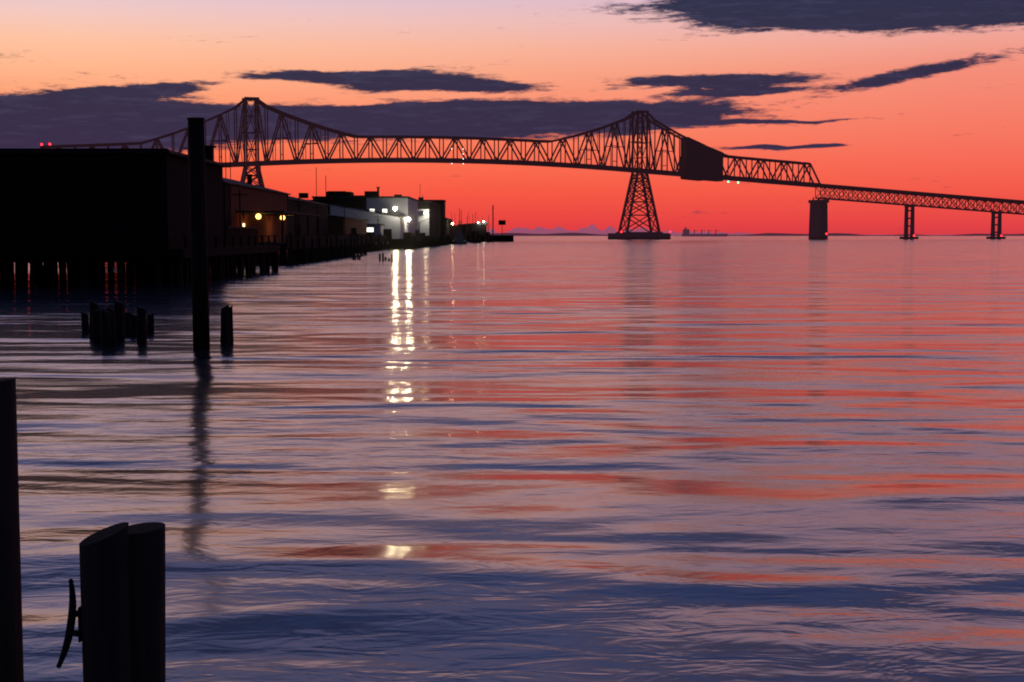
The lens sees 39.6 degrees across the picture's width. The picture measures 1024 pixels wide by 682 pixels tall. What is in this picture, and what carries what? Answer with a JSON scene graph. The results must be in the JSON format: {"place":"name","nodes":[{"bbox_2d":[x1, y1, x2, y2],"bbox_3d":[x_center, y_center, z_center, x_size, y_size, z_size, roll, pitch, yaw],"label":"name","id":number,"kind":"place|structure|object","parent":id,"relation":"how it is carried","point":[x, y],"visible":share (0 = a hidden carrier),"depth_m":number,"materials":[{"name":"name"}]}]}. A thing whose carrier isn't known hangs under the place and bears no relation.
{"place":"outdoors","nodes":[
{"label":"outdoors","id":0,"kind":"place"},
{"bbox_2d":[0,235,1023,681],"bbox_3d":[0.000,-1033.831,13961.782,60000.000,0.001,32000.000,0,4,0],"label":"river water","id":1,"kind":"structure","parent":0,"point":[672,459],"depth_m":25.33,"materials":[{"name":"purple liquid"}]},
{"bbox_2d":[0,378,165,681],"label":"mooring posts","id":2,"kind":"object","parent":1,"relation":"in","point":[123,593],"visible":1,"depth_m":8.18,"materials":[{"name":"brown wood"}]},
{"bbox_2d":[56,579,81,667],"bbox_3d":[-2.526,1.614,8.122,0.165,0.522,0.070,0,4,0],"label":"dock cleat","id":3,"kind":"object","parent":2,"relation":"attached to","point":[73,614],"visible":0.97,"depth_m":8.10,"materials":[{"name":"grey metal"}]},
{"bbox_2d":[0,251,277,284],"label":"warehouse piles","id":4,"kind":"object","parent":1,"relation":"in","point":[178,270],"visible":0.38,"depth_m":123.55,"materials":[{"name":"black wood"}]},
{"bbox_2d":[0,148,279,257],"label":"warehouse on pier","id":5,"kind":"structure","parent":1,"relation":"in","point":[94,202],"depth_m":115.22,"materials":[{"name":"black"}]},
{"bbox_2d":[81,117,392,348],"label":"mooring piles","id":6,"kind":"object","parent":1,"relation":"on","point":[108,326],"visible":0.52,"depth_m":50.38,"materials":[{"name":"brown wood"}]},
{"bbox_2d":[113,239,453,263],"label":"pier pilings","id":7,"kind":"object","parent":1,"relation":"on","point":[398,245],"visible":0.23,"depth_m":255.75,"materials":[{"name":"brown wood"}]},
{"bbox_2d":[258,235,513,249],"bbox_3d":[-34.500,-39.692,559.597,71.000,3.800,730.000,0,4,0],"label":"pier deck","id":8,"kind":"structure","parent":7,"relation":"on","point":[285,245],"depth_m":249.82,"materials":[{"name":"black wood"}]},
{"bbox_2d":[232,187,467,263],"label":"waterfront clutter","id":9,"kind":"object","parent":1,"relation":"on","point":[407,235],"visible":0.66,"depth_m":333.41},
{"bbox_2d":[205,139,505,241],"bbox_3d":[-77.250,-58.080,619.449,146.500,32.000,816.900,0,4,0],"label":"waterfront buildings","id":10,"kind":"structure","parent":1,"relation":"on","point":[270,206],"depth_m":350.91,"materials":[{"name":"grey"}]},
{"bbox_2d":[367,209,386,231],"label":"lit windows","id":11,"kind":"structure","parent":10,"relation":"attached to","point":[371,229],"depth_m":430.37,"materials":[{"name":"white glass"}]},
{"bbox_2d":[451,208,467,243],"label":"fishing boat","id":12,"kind":"object","parent":1,"relation":"on","point":[459,237],"visible":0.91,"depth_m":638.17,"materials":[{"name":"black"}]},
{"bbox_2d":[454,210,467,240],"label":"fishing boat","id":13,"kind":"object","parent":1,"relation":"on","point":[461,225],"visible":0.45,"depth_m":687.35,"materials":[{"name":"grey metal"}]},
{"bbox_2d":[467,216,478,241],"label":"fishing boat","id":14,"kind":"object","parent":1,"relation":"on","point":[471,233],"visible":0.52,"depth_m":797.47,"materials":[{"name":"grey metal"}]},
{"bbox_2d":[469,212,482,242],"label":"fishing boat","id":15,"kind":"object","parent":1,"relation":"on","point":[475,238],"visible":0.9,"depth_m":742.67,"materials":[{"name":"grey metal"}]},
{"bbox_2d":[484,215,493,241],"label":"fishing boat","id":16,"kind":"object","parent":1,"relation":"on","point":[488,237],"visible":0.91,"depth_m":847.34,"materials":[{"name":"grey metal"}]},
{"bbox_2d":[682,227,727,235],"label":"distant ship","id":17,"kind":"object","parent":1,"relation":"on","point":[685,231],"visible":0.93,"depth_m":5185.75,"materials":[{"name":"grey metal"}]},
{"bbox_2d":[490,233,1023,235],"bbox_3d":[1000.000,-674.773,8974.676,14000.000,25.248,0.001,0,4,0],"label":"shore land","id":18,"kind":"structure","parent":1,"relation":"in","point":[761,234],"depth_m":8974.88,"materials":[{"name":"purple"}]},
{"bbox_2d":[608,200,1005,238],"bbox_3d":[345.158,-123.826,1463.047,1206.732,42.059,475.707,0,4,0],"label":"bridge piers","id":19,"kind":"structure","parent":1,"relation":"in","point":[818,221],"depth_m":1448.01,"materials":[{"name":"concrete"}]},
{"bbox_2d":[40,97,1023,231],"bbox_3d":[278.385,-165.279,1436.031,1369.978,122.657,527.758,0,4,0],"label":"bridge truss","id":20,"kind":"object","parent":19,"relation":"on","point":[636,168],"visible":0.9,"depth_m":1349.34,"materials":[{"name":"grey metal"}]},
{"bbox_2d":[40,143,1001,236],"bbox_3d":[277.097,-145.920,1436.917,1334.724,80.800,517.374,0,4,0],"label":"bridge lamps","id":21,"kind":"object","parent":20,"relation":"attached to","point":[41,144],"depth_m":1377.11,"materials":[{"name":"red"}]},
{"bbox_2d":[680,137,722,181],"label":"bridge containment tarp","id":22,"kind":"object","parent":20,"relation":"on","point":[704,162],"visible":1,"depth_m":1393.74,"materials":[{"name":"grey fabric"}]},
{"bbox_2d":[0,0,1023,234],"label":"sky","id":23,"kind":"structure","parent":0,"point":[907,95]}
]}

